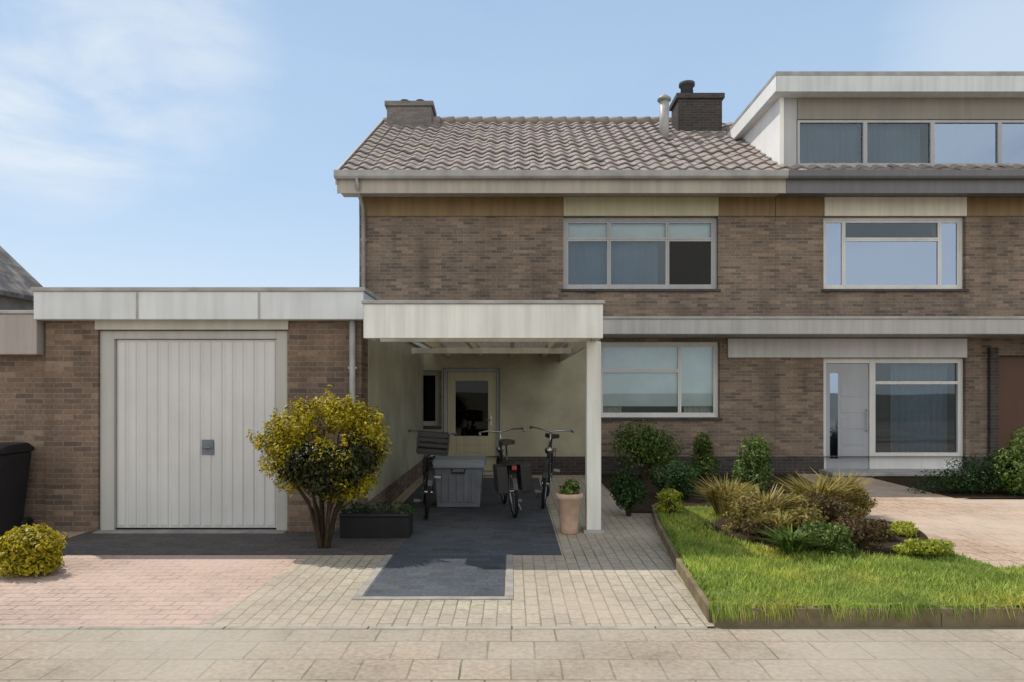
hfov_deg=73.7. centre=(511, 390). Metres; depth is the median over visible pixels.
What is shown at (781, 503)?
ornamental grass
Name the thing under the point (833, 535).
shrub
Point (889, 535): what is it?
rusty shrub
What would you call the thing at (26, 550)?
golden shrub
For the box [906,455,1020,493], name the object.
shrub
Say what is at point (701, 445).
green shrub
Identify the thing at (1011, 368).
side door
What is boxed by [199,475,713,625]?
carport drive
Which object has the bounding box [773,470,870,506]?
ornamental grass
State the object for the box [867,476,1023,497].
back bed
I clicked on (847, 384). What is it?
front door
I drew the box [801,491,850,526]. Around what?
rusty shrub
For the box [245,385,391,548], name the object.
golden bush
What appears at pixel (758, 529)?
rusty shrub
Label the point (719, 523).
flower bed soil
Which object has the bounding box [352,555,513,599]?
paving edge
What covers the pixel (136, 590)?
garage drive
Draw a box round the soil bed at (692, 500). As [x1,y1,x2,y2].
[601,475,813,512]
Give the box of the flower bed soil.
[704,514,927,555]
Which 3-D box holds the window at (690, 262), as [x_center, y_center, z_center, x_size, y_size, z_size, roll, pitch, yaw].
[2.545,-2.704,13.555,3.146,1.488,0.210,0,0,0]
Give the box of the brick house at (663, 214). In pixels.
[334,80,788,474]
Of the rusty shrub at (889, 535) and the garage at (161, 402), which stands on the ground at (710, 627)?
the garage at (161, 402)
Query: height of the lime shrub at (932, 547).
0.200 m
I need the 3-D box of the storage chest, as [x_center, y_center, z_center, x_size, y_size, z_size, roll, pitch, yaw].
[-0.755,1.300,9.822,0.740,0.679,0.537,0,0,0]
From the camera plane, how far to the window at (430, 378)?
13.63 m
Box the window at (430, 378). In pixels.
[423,371,440,428]
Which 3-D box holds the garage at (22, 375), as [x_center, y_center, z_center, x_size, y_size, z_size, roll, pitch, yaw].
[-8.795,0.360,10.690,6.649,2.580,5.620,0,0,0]
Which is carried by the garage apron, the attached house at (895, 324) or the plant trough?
the plant trough
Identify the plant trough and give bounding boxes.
[338,501,415,537]
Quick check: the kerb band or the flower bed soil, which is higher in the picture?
the flower bed soil
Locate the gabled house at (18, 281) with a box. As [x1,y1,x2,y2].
[0,246,42,309]
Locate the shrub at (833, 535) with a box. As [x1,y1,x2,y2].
[801,521,860,558]
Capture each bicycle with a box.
[408,429,455,518]
[478,428,532,517]
[530,426,573,507]
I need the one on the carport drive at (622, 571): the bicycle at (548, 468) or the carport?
the carport
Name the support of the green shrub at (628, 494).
on the carport drive at (622, 571)
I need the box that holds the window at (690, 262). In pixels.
[561,218,720,291]
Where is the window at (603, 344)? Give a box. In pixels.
[601,342,721,419]
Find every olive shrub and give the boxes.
[710,480,756,493]
[721,490,784,533]
[777,493,841,526]
[782,505,822,538]
[836,485,877,517]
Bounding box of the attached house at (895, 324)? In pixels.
[603,71,1023,475]
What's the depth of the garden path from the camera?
8.82 m
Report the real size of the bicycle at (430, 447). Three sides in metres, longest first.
1.793 x 1.122 x 0.656 m
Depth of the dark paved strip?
7.26 m
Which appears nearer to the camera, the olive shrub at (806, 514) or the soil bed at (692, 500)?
the olive shrub at (806, 514)
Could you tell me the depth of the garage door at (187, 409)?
8.06 m
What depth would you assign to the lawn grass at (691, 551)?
5.63 m
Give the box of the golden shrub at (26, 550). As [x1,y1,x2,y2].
[0,522,68,577]
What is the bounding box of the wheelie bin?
[0,442,34,535]
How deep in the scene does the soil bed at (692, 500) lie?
11.48 m
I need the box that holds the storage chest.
[432,456,485,506]
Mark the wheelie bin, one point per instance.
(15, 459)
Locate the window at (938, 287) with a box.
[821,218,968,291]
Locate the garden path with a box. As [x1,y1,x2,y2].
[798,474,1023,567]
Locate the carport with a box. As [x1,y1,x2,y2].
[361,300,604,533]
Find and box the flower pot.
[555,478,582,534]
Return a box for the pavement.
[0,629,1023,681]
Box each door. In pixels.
[116,340,275,528]
[447,372,495,469]
[826,363,868,468]
[999,356,1023,453]
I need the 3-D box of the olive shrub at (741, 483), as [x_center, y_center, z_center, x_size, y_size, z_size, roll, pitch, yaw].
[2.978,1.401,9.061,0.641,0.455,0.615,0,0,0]
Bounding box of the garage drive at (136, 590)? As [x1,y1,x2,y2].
[0,532,312,625]
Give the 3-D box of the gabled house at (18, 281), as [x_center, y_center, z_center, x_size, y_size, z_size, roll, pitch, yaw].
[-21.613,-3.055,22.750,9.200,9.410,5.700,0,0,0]
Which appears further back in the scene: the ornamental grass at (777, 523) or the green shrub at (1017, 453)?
the green shrub at (1017, 453)
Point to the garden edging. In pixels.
(702, 600)
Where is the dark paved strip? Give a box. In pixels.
[364,478,561,595]
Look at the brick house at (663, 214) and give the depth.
13.50 m
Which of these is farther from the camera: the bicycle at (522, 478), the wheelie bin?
the bicycle at (522, 478)
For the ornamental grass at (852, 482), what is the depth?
8.87 m
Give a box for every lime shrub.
[653,488,685,513]
[883,520,918,536]
[890,538,955,556]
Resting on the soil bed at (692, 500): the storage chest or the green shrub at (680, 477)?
the green shrub at (680, 477)
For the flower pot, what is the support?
on the carport drive at (622, 571)
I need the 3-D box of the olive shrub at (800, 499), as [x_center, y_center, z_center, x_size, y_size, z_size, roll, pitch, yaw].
[3.347,1.378,7.740,0.827,0.419,0.609,0,0,0]
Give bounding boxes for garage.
[0,310,45,528]
[31,287,425,532]
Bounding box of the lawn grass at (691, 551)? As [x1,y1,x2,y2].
[656,505,1023,623]
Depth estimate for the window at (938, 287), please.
13.60 m
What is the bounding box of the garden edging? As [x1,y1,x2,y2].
[651,505,1023,626]
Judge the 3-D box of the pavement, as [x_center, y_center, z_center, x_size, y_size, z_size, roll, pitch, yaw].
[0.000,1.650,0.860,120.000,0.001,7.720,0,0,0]
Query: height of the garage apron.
0.001 m
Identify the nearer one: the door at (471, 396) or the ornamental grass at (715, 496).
the ornamental grass at (715, 496)
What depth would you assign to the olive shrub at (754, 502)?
7.27 m
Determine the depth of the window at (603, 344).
13.59 m
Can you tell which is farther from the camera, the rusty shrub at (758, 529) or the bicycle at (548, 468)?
the bicycle at (548, 468)
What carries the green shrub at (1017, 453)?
on the back bed at (904, 480)
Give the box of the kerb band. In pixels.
[0,626,707,628]
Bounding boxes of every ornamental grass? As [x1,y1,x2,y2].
[692,473,762,516]
[720,483,812,527]
[745,506,812,540]
[753,521,826,556]
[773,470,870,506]
[808,467,879,509]
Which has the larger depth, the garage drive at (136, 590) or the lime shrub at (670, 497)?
the lime shrub at (670, 497)
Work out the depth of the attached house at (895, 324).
13.50 m
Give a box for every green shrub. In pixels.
[607,469,648,515]
[609,421,683,478]
[647,458,702,499]
[688,431,721,478]
[731,433,774,492]
[988,427,1023,495]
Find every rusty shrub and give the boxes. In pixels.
[739,518,782,541]
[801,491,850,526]
[831,515,886,549]
[862,518,897,540]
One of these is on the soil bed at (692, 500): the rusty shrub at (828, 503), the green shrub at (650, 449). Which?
the green shrub at (650, 449)
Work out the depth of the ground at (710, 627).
4.79 m
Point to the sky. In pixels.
(144, 143)
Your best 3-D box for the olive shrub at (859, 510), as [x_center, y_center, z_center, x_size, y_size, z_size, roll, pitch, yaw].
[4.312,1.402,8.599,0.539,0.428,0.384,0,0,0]
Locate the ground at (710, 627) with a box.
[82,450,1023,628]
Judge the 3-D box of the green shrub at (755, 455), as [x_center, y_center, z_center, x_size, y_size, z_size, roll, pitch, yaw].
[3.591,1.152,10.182,0.656,1.043,0.596,0,0,0]
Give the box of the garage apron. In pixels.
[55,532,404,554]
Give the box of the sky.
[0,0,1023,286]

